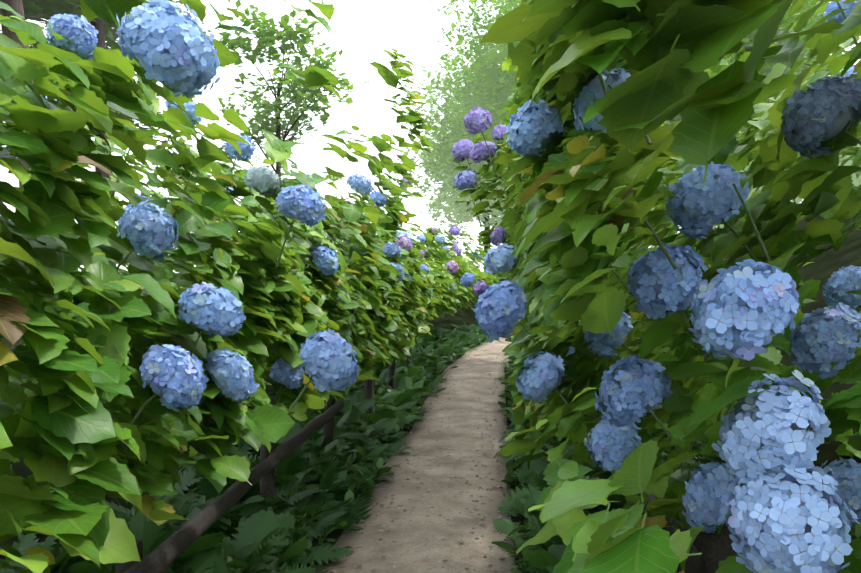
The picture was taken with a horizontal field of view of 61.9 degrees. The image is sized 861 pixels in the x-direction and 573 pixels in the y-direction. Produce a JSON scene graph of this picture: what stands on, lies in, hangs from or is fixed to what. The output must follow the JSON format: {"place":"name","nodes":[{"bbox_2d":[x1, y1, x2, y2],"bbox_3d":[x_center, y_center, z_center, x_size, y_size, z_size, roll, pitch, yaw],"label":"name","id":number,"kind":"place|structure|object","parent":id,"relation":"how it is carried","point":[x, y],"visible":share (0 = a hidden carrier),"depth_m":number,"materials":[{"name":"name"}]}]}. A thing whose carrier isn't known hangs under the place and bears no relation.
{"place":"outdoors","nodes":[
{"label":"outdoors","id":0,"kind":"place"},
{"bbox_2d":[315,336,515,572],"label":"dirt path","id":1,"kind":"structure","parent":0,"point":[416,531],"depth_m":5.39,"materials":[{"name":"brown soil"}]},
{"bbox_2d":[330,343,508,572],"bbox_3d":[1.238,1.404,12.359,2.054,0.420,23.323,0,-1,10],"label":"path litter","id":2,"kind":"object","parent":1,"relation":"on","point":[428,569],"visible":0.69,"depth_m":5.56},
{"bbox_2d":[0,207,860,572],"bbox_3d":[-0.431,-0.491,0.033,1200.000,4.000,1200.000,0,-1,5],"label":"ground","id":3,"kind":"structure","parent":0,"point":[824,267],"depth_m":7.98,"materials":[{"name":"soil"}]},
{"bbox_2d":[116,348,411,572],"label":"fence","id":4,"kind":"object","parent":3,"relation":"on","point":[161,557],"visible":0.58,"depth_m":3.83,"materials":[{"name":"brown wood"}]},
{"bbox_2d":[0,0,828,271],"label":"tree trunks and limbs","id":5,"kind":"object","parent":3,"relation":"on","point":[16,6],"visible":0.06,"depth_m":28.54,"materials":[{"name":"plant"}]},
{"bbox_2d":[0,0,860,245],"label":"tree foliage","id":6,"kind":"object","parent":5,"relation":"attached to","point":[439,164],"visible":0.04,"depth_m":42.44,"materials":[{"name":"green plant"}]},
{"bbox_2d":[0,0,860,572],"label":"hydrangea leaves","id":7,"kind":"object","parent":3,"relation":"on","point":[576,216],"visible":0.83,"depth_m":1.93,"materials":[{"name":"green plant"}]},
{"bbox_2d":[0,320,860,572],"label":"undergrowth plants","id":8,"kind":"object","parent":3,"relation":"on","point":[251,530],"visible":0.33,"depth_m":4.65,"materials":[{"name":"green plant"}]},
{"bbox_2d":[0,2,860,452],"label":"flower stems","id":9,"kind":"object","parent":3,"relation":"on","point":[674,266],"visible":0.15,"depth_m":2.07,"materials":[{"name":"green plant"}]},
{"bbox_2d":[45,0,860,572],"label":"hydrangea flowers","id":10,"kind":"object","parent":3,"relation":"on","point":[779,496],"visible":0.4,"depth_m":1.96,"materials":[{"name":"blue plant"}]},
{"bbox_2d":[122,13,800,406],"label":"hydrangea leaves","id":11,"kind":"object","parent":3,"relation":"on","point":[438,279],"visible":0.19,"depth_m":8.13,"materials":[{"name":"green plant"}]},
{"bbox_2d":[561,376,735,572],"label":"fence","id":12,"kind":"object","parent":3,"relation":"on","point":[714,549],"visible":0.1,"depth_m":2.17,"materials":[{"name":"brown wood"}]},
{"bbox_2d":[0,0,860,273],"label":"sky","id":13,"kind":"structure","parent":0,"point":[359,28],"materials":[{"name":"white"}]}
]}

